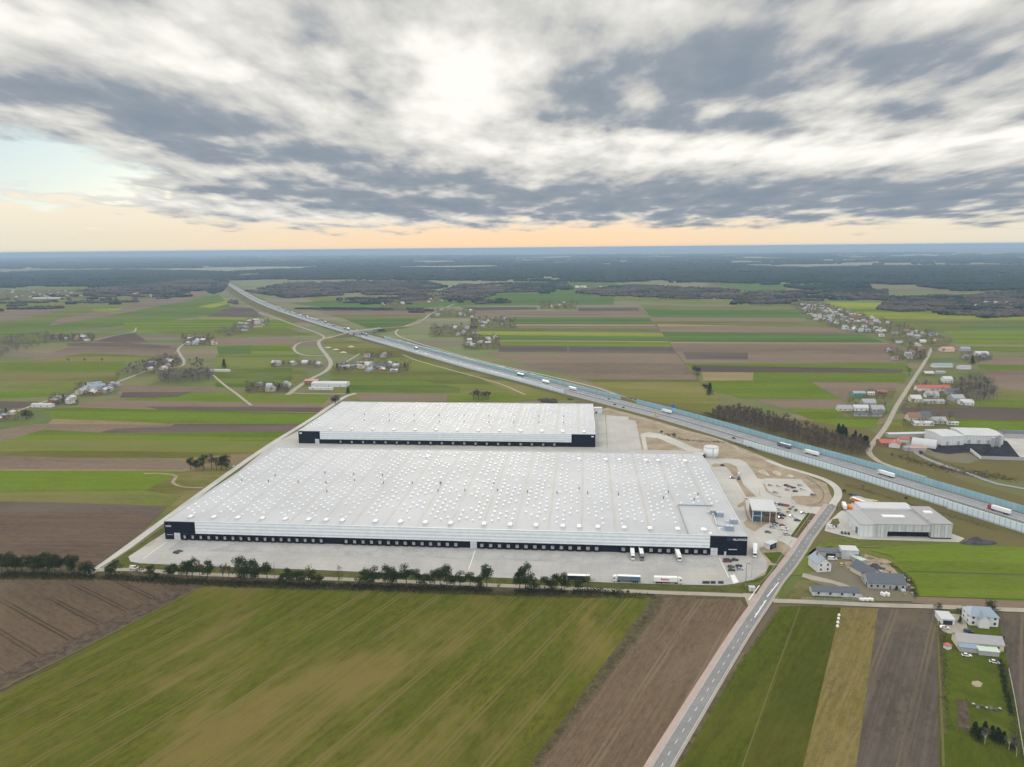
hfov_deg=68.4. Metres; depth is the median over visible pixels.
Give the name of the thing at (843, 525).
yard
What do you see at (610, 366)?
field
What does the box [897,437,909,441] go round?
shed
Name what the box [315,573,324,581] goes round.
pine tree
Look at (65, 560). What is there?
pine tree
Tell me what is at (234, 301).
wood
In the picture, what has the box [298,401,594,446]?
warehouse
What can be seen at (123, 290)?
wood
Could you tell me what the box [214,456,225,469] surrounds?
pine tree
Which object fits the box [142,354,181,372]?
garden trees
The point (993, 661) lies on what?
car
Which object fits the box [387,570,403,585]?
young tree
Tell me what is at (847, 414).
farmyard
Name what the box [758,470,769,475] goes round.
spoil heap
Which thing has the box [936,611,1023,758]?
lawn
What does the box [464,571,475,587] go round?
pine tree
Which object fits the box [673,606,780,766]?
verge
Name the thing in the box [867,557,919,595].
scrub
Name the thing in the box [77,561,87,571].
pine tree
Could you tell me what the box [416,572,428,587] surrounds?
pine tree
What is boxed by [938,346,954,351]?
house
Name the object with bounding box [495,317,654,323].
field
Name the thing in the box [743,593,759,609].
road junction
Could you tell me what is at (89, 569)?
evergreen bush
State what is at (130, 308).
field
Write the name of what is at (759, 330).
field
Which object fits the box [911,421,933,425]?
farm hall
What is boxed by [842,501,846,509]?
trailer
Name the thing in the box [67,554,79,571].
pine tree
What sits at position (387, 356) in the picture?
farmyard
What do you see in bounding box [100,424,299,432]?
field
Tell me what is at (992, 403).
field
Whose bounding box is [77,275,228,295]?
wood
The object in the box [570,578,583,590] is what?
pine tree
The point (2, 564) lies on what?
pine tree
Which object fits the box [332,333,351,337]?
embankment
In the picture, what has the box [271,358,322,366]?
garden trees
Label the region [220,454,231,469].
pine tree
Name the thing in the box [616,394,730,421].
scrub
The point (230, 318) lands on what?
field
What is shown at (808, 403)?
field
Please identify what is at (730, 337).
field
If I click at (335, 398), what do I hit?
evergreen bush
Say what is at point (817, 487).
planting island
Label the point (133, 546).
path
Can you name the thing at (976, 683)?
worn patch
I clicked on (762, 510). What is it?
office building
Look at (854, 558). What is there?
lean to
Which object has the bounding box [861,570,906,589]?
farmhouse
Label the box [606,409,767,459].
track
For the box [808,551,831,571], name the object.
gable house
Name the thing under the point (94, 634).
field
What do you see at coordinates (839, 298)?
wood
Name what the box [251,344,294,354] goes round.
field
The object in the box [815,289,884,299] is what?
wood
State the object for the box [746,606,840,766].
field
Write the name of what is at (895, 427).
field
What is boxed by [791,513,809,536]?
grass strip
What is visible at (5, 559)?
pine tree
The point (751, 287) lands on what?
field
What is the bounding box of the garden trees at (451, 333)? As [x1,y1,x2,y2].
[428,322,478,337]
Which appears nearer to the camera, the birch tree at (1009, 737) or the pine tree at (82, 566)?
the birch tree at (1009, 737)
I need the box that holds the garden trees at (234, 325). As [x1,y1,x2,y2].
[215,317,269,334]
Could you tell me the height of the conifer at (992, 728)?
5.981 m
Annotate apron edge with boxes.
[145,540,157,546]
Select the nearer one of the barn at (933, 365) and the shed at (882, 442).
the shed at (882, 442)
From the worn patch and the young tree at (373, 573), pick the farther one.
the young tree at (373, 573)
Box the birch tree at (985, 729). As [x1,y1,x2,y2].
[981,728,991,738]
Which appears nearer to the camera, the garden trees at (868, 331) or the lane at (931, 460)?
the lane at (931, 460)
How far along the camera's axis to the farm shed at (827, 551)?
489.09 m
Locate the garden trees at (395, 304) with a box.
[381,301,407,306]
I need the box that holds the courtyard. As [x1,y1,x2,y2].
[937,614,967,633]
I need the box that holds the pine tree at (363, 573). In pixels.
[354,567,373,585]
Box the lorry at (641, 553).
[639,548,643,560]
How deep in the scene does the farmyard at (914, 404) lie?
967.79 m
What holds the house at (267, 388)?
on the farmyard at (261, 387)
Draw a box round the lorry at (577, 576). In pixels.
[564,574,589,581]
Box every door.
[826,553,835,556]
[943,620,952,624]
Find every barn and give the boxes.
[809,585,860,597]
[835,405,852,410]
[838,545,859,558]
[851,391,865,395]
[860,399,876,405]
[869,405,885,411]
[904,412,921,420]
[914,385,950,390]
[918,411,931,418]
[922,399,944,403]
[928,417,947,423]
[930,363,952,367]
[947,394,965,401]
[951,632,1004,651]
[956,365,970,368]
[957,399,974,404]
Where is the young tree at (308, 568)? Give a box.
[303,565,315,583]
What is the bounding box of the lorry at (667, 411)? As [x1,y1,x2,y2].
[661,409,671,413]
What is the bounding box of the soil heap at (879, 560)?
[870,558,891,563]
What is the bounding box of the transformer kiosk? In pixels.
[748,585,755,591]
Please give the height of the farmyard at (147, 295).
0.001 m
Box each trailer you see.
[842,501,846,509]
[847,504,852,509]
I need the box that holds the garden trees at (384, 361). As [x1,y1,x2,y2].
[332,356,411,372]
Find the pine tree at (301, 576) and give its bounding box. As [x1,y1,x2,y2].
[294,570,306,583]
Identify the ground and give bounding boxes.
[0,247,1023,766]
[575,401,1023,585]
[622,396,1023,505]
[785,581,821,599]
[890,437,1023,480]
[922,449,978,463]
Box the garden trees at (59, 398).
[48,391,79,404]
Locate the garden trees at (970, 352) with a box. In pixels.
[960,350,992,360]
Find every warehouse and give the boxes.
[164,447,747,555]
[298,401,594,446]
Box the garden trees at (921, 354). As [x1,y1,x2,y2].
[884,347,926,359]
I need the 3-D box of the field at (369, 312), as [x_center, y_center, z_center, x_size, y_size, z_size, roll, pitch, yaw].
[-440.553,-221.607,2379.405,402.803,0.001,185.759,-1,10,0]
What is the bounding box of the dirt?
[594,408,831,579]
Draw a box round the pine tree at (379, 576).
[375,563,392,586]
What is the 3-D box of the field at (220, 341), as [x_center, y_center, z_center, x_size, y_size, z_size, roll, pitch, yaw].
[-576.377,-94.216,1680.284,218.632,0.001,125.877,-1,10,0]
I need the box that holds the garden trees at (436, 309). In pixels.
[431,307,476,316]
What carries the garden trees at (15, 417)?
on the ground at (208, 353)
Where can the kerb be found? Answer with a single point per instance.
(724, 649)
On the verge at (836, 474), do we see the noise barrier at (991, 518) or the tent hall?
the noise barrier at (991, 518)
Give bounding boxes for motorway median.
[229,284,1023,522]
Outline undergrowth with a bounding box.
[712,404,869,453]
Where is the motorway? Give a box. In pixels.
[228,283,1023,523]
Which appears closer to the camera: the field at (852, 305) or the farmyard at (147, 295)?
the field at (852, 305)
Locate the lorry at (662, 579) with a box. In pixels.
[654,575,681,583]
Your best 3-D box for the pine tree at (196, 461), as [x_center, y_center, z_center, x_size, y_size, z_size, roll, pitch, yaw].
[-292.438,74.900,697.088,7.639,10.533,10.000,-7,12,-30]
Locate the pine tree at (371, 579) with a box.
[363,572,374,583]
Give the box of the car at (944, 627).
[940,625,949,628]
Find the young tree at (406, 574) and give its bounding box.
[398,563,411,586]
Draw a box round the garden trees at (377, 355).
[362,351,391,356]
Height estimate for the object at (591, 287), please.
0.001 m
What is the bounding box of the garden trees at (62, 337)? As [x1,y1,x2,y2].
[49,332,94,340]
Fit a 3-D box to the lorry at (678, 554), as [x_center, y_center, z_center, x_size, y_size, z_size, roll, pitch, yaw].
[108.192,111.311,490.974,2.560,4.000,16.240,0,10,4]
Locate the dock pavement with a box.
[168,541,716,566]
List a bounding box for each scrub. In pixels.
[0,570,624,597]
[529,599,664,765]
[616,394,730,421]
[661,433,756,450]
[704,412,739,422]
[846,484,998,530]
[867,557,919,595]
[891,454,1016,481]
[936,624,953,730]
[992,657,1023,765]
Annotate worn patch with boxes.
[971,681,982,686]
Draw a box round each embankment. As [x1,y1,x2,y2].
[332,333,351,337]
[376,326,410,330]
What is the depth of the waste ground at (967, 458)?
716.78 m
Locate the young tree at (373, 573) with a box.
[367,565,377,584]
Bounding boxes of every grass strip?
[748,565,777,585]
[764,552,784,563]
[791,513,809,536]
[795,513,814,537]
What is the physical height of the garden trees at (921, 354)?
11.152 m
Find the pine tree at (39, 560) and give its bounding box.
[33,553,47,572]
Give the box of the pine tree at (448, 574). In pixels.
[439,563,453,586]
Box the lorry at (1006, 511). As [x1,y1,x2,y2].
[987,504,1011,514]
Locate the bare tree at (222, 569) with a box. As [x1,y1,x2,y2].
[219,563,229,579]
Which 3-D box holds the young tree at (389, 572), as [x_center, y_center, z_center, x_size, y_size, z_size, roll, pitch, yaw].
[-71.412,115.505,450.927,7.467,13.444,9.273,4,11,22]
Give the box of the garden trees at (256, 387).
[244,379,290,392]
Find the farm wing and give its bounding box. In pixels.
[850,559,880,575]
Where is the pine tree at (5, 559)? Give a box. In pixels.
[0,551,13,570]
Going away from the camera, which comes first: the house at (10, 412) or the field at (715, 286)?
the house at (10, 412)
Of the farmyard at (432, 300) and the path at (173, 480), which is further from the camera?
the farmyard at (432, 300)
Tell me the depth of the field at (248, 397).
1034.88 m
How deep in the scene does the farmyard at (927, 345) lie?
1768.33 m
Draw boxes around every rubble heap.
[869,563,880,569]
[960,539,996,544]
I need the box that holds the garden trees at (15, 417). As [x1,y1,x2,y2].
[0,406,19,420]
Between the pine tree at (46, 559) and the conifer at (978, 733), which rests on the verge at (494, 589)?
the pine tree at (46, 559)
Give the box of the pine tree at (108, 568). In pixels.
[104,565,112,572]
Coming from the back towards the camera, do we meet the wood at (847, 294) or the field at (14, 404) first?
the wood at (847, 294)
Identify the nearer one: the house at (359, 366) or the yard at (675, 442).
the yard at (675, 442)
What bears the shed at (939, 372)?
on the ground at (208, 353)
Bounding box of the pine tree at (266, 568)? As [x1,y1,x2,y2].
[261,561,273,581]
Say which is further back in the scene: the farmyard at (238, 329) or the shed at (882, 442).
the farmyard at (238, 329)
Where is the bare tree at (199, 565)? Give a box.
[194,559,204,578]
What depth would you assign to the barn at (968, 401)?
944.59 m
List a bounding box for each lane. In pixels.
[17,334,192,410]
[97,568,744,596]
[212,375,251,404]
[258,312,325,355]
[395,314,635,400]
[404,355,525,394]
[638,307,714,394]
[905,442,1023,488]
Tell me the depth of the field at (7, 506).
596.62 m
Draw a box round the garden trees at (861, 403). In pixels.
[847,388,887,415]
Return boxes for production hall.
[845,502,953,538]
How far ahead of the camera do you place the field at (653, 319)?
2066.47 m
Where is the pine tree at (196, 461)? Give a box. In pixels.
[193,459,198,469]
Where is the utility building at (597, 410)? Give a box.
[594,407,601,413]
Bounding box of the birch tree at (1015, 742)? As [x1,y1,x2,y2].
[1012,739,1020,756]
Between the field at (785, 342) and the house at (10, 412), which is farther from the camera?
the field at (785, 342)
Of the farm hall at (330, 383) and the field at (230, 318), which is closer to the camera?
the farm hall at (330, 383)
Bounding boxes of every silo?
[991,437,994,446]
[995,435,997,446]
[998,434,1001,446]
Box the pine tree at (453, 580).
[448,577,456,588]
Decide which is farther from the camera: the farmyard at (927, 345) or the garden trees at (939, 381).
the farmyard at (927, 345)
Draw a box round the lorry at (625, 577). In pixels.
[613,574,640,582]
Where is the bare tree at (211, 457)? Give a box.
[206,453,216,469]
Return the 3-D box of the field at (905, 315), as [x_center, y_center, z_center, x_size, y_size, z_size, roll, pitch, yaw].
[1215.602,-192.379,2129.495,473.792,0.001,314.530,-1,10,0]
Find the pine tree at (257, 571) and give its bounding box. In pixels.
[249,563,262,581]
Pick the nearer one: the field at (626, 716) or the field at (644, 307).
the field at (626, 716)
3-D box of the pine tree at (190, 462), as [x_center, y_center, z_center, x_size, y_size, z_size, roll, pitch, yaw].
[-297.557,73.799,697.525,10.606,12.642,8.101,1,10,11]
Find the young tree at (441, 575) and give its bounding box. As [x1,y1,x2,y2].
[434,567,445,586]
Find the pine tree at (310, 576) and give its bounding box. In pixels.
[304,569,317,583]
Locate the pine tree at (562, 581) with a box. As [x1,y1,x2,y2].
[556,572,570,591]
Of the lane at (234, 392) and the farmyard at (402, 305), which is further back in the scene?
the farmyard at (402, 305)
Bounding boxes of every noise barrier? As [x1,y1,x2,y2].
[228,285,346,332]
[361,335,563,393]
[384,336,620,399]
[636,399,1023,513]
[744,439,948,506]
[947,500,1023,532]
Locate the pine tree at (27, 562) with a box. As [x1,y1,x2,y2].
[22,554,40,571]
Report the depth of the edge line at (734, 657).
362.50 m
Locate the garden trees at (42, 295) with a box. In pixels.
[6,288,91,298]
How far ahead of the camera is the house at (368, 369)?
1248.05 m
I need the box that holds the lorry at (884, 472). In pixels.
[877,469,894,477]
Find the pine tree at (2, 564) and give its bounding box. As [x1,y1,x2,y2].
[0,553,10,572]
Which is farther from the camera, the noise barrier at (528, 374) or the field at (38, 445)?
the noise barrier at (528, 374)
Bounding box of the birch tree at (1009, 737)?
[1003,733,1015,744]
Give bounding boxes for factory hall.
[924,429,963,444]
[950,427,1003,444]
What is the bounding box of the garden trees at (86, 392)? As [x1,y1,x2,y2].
[74,379,115,396]
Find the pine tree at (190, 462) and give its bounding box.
[185,457,193,469]
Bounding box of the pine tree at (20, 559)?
[11,554,29,572]
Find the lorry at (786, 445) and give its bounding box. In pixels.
[777,442,791,448]
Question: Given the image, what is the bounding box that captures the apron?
[129,426,766,584]
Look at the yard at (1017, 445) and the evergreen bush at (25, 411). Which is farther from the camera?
the evergreen bush at (25, 411)
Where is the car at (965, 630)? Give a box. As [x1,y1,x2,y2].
[963,628,973,632]
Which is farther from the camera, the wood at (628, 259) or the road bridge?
the wood at (628, 259)
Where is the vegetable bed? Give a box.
[957,699,969,730]
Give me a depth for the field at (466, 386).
1122.37 m
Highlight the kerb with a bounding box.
[651,505,826,766]
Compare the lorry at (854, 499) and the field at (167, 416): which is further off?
the field at (167, 416)
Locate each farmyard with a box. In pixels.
[0,290,92,298]
[0,413,17,420]
[51,336,92,340]
[55,401,76,404]
[74,386,115,395]
[132,294,155,297]
[143,358,180,374]
[183,337,215,344]
[215,319,269,335]
[246,385,288,391]
[271,363,321,366]
[334,362,408,371]
[365,354,391,357]
[381,303,406,306]
[411,293,443,302]
[430,310,474,317]
[430,326,476,336]
[464,337,499,349]
[470,319,514,327]
[541,303,575,308]
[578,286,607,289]
[791,301,952,349]
[808,554,915,601]
[842,400,886,417]
[849,391,895,398]
[864,554,906,587]
[887,350,923,360]
[905,416,954,427]
[906,381,975,406]
[958,355,992,362]
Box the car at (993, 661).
[989,659,999,663]
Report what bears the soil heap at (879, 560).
on the farmyard at (885, 565)
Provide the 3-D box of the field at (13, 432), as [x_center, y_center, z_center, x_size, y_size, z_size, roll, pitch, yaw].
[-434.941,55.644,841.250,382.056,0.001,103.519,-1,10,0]
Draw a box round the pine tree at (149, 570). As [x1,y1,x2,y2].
[143,564,155,576]
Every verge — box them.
[0,567,747,606]
[104,524,801,593]
[225,286,304,321]
[228,286,1023,535]
[229,282,1022,513]
[530,598,662,766]
[671,507,836,766]
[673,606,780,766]
[936,610,944,734]
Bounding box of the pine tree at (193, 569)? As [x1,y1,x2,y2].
[182,556,199,579]
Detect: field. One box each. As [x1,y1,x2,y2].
[0,286,208,324]
[0,294,229,335]
[0,308,64,320]
[0,326,127,345]
[0,361,124,363]
[0,363,125,371]
[0,372,121,390]
[0,390,67,398]
[0,401,37,407]
[0,423,222,439]
[0,440,261,457]
[0,440,273,449]
[0,453,253,470]
[0,456,187,469]
[0,471,175,492]
[0,491,181,513]
[0,501,166,515]
[0,511,158,566]
[0,574,190,674]
[0,585,200,690]
[0,587,650,766]
[3,429,289,439]
[29,341,181,359]
[42,407,315,424]
[44,353,158,360]
[48,419,166,424]
[49,297,204,325]
[67,342,171,347]
[78,401,322,407]
[93,308,120,311]
[95,333,146,341]
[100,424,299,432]
[112,392,329,403]
[117,385,215,393]
[120,392,190,397]
[123,319,300,332]
[127,291,210,304]
[144,406,323,411]
[144,465,235,516]
[157,329,315,336]
[198,301,227,307]
[199,317,271,318]
[208,307,262,316]
[213,355,308,384]
[214,368,291,386]
[216,338,298,344]
[217,345,250,355]
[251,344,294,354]
[292,296,613,307]
[295,307,414,310]
[307,296,792,306]
[316,335,574,400]
[320,311,429,314]
[331,315,429,318]
[331,357,516,401]
[346,318,419,329]
[348,380,459,392]
[350,374,506,394]
[356,393,456,400]
[447,392,521,401]
[462,307,536,310]
[475,311,647,316]
[477,332,662,335]
[479,328,660,331]
[481,335,666,340]
[487,353,696,379]
[490,282,617,296]
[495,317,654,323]
[499,345,567,351]
[500,340,667,341]
[500,341,670,346]
[515,324,655,325]
[516,326,657,327]
[538,598,746,766]
[569,346,675,352]
[578,308,638,310]
[587,380,723,413]
[641,305,799,311]
[645,309,809,318]
[650,317,804,321]
[655,321,831,326]
[657,324,837,328]
[658,327,856,333]
[662,332,884,342]
[670,342,888,343]
[670,343,904,362]
[679,606,821,766]
[683,352,747,358]
[685,363,911,371]
[692,365,902,372]
[701,372,753,380]
[705,381,839,398]
[706,285,742,290]
[708,283,785,290]
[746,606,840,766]
[754,372,905,384]
[755,399,846,408]
[774,537,952,598]
[787,408,878,428]
[803,607,877,766]
[810,381,900,399]
[824,302,880,308]
[847,309,1023,316]
[853,312,1023,319]
[856,608,939,766]
[870,543,1023,573]
[875,318,1023,330]
[881,422,949,431]
[891,419,1023,431]
[900,403,1023,419]
[904,572,1023,598]
[911,596,1023,607]
[940,733,1023,766]
[945,331,1023,343]
[954,344,1023,345]
[959,346,1023,351]
[960,326,1023,329]
[974,400,1023,406]
[978,357,1023,364]
[978,364,1023,370]
[980,370,1023,390]
[992,390,1023,400]
[997,613,1023,731]
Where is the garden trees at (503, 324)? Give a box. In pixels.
[470,316,516,327]
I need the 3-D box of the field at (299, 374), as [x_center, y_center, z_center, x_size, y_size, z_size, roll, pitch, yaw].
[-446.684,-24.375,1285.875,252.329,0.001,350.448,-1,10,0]
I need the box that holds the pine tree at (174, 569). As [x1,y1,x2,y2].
[165,564,177,576]
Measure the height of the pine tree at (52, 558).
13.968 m
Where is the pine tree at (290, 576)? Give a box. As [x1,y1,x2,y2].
[286,570,299,584]
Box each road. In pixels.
[86,393,356,575]
[285,336,332,394]
[652,504,835,766]
[766,460,841,504]
[773,599,1023,611]
[866,348,932,476]
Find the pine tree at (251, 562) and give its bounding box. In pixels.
[244,558,259,581]
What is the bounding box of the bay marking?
[730,575,738,582]
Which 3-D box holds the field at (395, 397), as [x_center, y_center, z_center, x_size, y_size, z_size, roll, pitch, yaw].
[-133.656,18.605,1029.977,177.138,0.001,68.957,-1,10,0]
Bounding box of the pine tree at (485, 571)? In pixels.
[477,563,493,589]
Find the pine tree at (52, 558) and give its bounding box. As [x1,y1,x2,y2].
[45,553,59,572]
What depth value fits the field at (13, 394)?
1082.49 m
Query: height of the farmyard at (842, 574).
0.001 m
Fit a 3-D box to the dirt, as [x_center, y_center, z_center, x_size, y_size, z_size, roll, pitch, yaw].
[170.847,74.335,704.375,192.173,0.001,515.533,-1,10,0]
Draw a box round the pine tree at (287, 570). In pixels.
[279,567,290,581]
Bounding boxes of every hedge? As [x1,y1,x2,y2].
[294,307,422,310]
[584,583,719,590]
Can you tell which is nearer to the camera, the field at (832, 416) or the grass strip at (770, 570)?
the grass strip at (770, 570)
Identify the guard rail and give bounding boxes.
[231,285,1023,521]
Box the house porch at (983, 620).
[977,611,990,628]
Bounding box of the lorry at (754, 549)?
[753,543,756,557]
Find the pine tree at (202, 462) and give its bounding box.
[194,454,209,469]
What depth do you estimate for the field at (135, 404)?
994.56 m
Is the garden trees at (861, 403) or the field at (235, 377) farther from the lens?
the field at (235, 377)
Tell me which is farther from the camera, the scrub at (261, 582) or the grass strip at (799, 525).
the grass strip at (799, 525)
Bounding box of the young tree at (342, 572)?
[331,566,345,583]
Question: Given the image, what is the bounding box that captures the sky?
[0,0,1023,256]
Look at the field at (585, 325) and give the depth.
1963.02 m
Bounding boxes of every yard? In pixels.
[595,414,606,448]
[606,415,641,449]
[641,432,702,450]
[704,458,820,568]
[825,495,963,541]
[927,441,1018,459]
[1004,438,1023,456]
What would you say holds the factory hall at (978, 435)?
on the coal yard at (1006, 449)
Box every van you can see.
[129,565,137,569]
[723,558,731,561]
[780,526,788,529]
[827,556,836,560]
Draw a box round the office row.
[885,432,924,437]
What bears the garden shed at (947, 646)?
on the lawn at (963, 672)
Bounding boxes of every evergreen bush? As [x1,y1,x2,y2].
[19,408,32,418]
[80,560,97,575]
[330,394,340,402]
[526,581,540,592]
[985,598,1002,612]
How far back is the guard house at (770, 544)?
503.42 m
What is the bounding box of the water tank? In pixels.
[704,445,718,458]
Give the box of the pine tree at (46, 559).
[38,552,55,571]
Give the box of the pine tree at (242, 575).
[235,566,248,582]
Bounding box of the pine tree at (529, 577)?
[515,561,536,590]
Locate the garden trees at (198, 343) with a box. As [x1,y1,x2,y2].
[181,333,215,344]
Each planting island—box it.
[711,463,755,496]
[737,500,777,531]
[759,541,790,562]
[763,484,780,497]
[791,478,824,505]
[830,518,839,525]
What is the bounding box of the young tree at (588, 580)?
[584,574,594,589]
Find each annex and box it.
[957,642,978,652]
[976,645,1000,656]
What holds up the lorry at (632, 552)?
on the dock pavement
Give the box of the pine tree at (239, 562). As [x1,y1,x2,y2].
[230,555,247,581]
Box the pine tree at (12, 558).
[7,554,22,571]
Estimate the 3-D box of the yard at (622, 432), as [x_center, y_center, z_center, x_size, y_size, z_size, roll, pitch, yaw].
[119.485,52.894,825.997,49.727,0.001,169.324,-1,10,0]
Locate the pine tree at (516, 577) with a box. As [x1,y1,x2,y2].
[512,572,527,589]
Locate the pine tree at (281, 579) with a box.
[277,573,284,582]
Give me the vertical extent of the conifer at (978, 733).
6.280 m
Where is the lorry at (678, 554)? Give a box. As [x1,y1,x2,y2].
[675,549,681,561]
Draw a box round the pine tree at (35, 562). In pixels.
[30,554,43,572]
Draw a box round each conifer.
[705,383,712,394]
[968,721,978,736]
[975,727,984,742]
[981,721,988,732]
[987,725,994,738]
[992,727,1002,743]
[998,731,1008,745]
[1007,736,1017,750]
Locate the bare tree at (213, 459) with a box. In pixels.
[207,457,217,469]
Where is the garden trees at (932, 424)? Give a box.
[901,408,953,426]
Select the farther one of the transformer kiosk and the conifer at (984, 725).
the transformer kiosk
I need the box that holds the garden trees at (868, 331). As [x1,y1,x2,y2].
[785,296,951,351]
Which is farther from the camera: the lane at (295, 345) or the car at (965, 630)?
the lane at (295, 345)
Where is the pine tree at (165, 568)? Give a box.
[162,566,172,576]
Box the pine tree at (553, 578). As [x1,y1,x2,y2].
[545,573,558,587]
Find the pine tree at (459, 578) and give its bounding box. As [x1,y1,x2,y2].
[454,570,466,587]
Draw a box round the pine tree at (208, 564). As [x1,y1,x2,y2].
[199,560,214,579]
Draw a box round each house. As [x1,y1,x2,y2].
[6,410,16,414]
[47,398,57,403]
[65,397,74,403]
[75,386,89,394]
[87,381,101,383]
[88,383,104,389]
[90,389,100,394]
[100,386,112,392]
[110,381,122,385]
[265,386,275,391]
[274,360,281,365]
[356,364,364,368]
[365,367,373,371]
[764,540,776,549]
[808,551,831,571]
[875,389,887,394]
[890,355,898,359]
[906,354,913,358]
[908,394,921,401]
[922,370,933,374]
[923,390,939,397]
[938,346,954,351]
[940,375,952,382]
[944,387,960,393]
[959,346,970,350]
[962,604,999,626]
[973,351,988,355]
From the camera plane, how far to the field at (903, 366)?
1272.76 m
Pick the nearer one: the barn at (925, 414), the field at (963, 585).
the field at (963, 585)
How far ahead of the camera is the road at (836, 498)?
639.71 m
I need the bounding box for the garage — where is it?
[935,610,954,624]
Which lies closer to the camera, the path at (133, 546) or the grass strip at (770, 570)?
the grass strip at (770, 570)
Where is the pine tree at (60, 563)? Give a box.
[54,555,64,572]
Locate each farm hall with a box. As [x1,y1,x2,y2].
[311,381,349,386]
[852,404,868,410]
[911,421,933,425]
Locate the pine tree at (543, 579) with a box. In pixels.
[539,576,550,588]
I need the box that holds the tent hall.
[911,437,937,448]
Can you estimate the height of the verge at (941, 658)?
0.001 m
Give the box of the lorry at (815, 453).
[804,449,819,455]
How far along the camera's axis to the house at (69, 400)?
1007.78 m
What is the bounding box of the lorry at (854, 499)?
[851,497,865,502]
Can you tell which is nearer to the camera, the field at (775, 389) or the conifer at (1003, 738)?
the conifer at (1003, 738)
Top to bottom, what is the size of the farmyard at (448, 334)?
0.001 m
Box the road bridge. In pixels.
[345,327,382,334]
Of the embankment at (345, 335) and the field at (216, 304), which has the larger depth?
the field at (216, 304)
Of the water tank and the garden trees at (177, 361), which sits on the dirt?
the water tank
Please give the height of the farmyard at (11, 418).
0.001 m
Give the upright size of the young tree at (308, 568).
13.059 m
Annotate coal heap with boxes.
[951,444,985,449]
[982,449,1002,454]
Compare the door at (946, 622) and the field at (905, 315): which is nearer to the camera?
the door at (946, 622)
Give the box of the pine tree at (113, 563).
[105,559,123,574]
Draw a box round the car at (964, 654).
[961,652,971,656]
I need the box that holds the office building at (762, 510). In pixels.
[749,499,777,522]
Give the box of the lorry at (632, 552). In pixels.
[630,548,634,559]
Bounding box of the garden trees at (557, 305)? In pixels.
[539,300,577,308]
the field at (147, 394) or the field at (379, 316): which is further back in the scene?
the field at (379, 316)
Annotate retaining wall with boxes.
[970,448,980,458]
[981,456,1023,460]
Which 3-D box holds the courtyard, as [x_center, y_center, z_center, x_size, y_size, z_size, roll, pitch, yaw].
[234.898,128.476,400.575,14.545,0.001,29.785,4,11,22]
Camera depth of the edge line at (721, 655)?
366.50 m
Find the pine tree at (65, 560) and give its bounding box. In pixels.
[59,554,76,572]
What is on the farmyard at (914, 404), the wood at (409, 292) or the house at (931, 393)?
the house at (931, 393)
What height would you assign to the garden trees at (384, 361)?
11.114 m
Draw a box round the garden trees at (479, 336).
[462,332,500,349]
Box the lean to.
[850,555,866,563]
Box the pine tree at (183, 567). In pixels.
[177,560,192,579]
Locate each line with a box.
[242,291,1022,520]
[262,300,1019,513]
[652,510,823,766]
[661,507,830,766]
[670,515,829,766]
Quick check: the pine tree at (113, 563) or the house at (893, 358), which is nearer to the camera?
the pine tree at (113, 563)
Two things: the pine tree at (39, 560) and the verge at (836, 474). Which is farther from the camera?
the verge at (836, 474)
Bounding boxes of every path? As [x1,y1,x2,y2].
[0,588,197,688]
[100,488,212,567]
[143,473,203,487]
[643,504,826,766]
[741,607,799,766]
[802,573,863,598]
[936,618,944,766]
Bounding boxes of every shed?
[31,403,54,407]
[210,369,230,371]
[304,379,320,383]
[308,387,333,389]
[816,547,840,556]
[853,412,882,415]
[876,439,896,445]
[889,439,900,447]
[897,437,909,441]
[902,446,909,450]
[909,446,926,451]
[934,371,945,373]
[943,642,952,649]
[946,421,958,424]
[998,430,1023,437]
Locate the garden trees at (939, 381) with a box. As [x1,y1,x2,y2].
[905,377,965,406]
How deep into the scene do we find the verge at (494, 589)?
456.58 m
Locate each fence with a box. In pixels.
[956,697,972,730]
[1009,670,1023,752]
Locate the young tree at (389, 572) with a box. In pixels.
[386,566,398,583]
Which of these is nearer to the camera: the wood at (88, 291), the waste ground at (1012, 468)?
the waste ground at (1012, 468)
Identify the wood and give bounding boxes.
[0,252,1023,260]
[0,254,1023,263]
[0,258,1023,268]
[0,264,1023,293]
[0,293,175,309]
[0,293,192,310]
[0,330,51,356]
[75,279,228,296]
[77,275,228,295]
[90,277,217,293]
[114,351,179,376]
[157,365,215,381]
[206,287,225,293]
[227,299,238,303]
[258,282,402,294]
[336,294,507,304]
[338,293,511,303]
[359,287,436,294]
[406,307,432,312]
[436,281,572,302]
[439,281,573,301]
[443,285,508,298]
[538,281,557,293]
[538,397,572,402]
[575,285,739,298]
[576,286,734,296]
[577,284,741,298]
[729,288,888,304]
[730,289,888,303]
[739,291,804,304]
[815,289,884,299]
[876,292,1023,317]
[957,369,999,400]
[980,289,1023,298]
[1003,302,1023,309]
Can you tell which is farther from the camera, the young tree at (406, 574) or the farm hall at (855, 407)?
the farm hall at (855, 407)
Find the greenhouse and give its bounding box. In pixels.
[33,297,64,298]

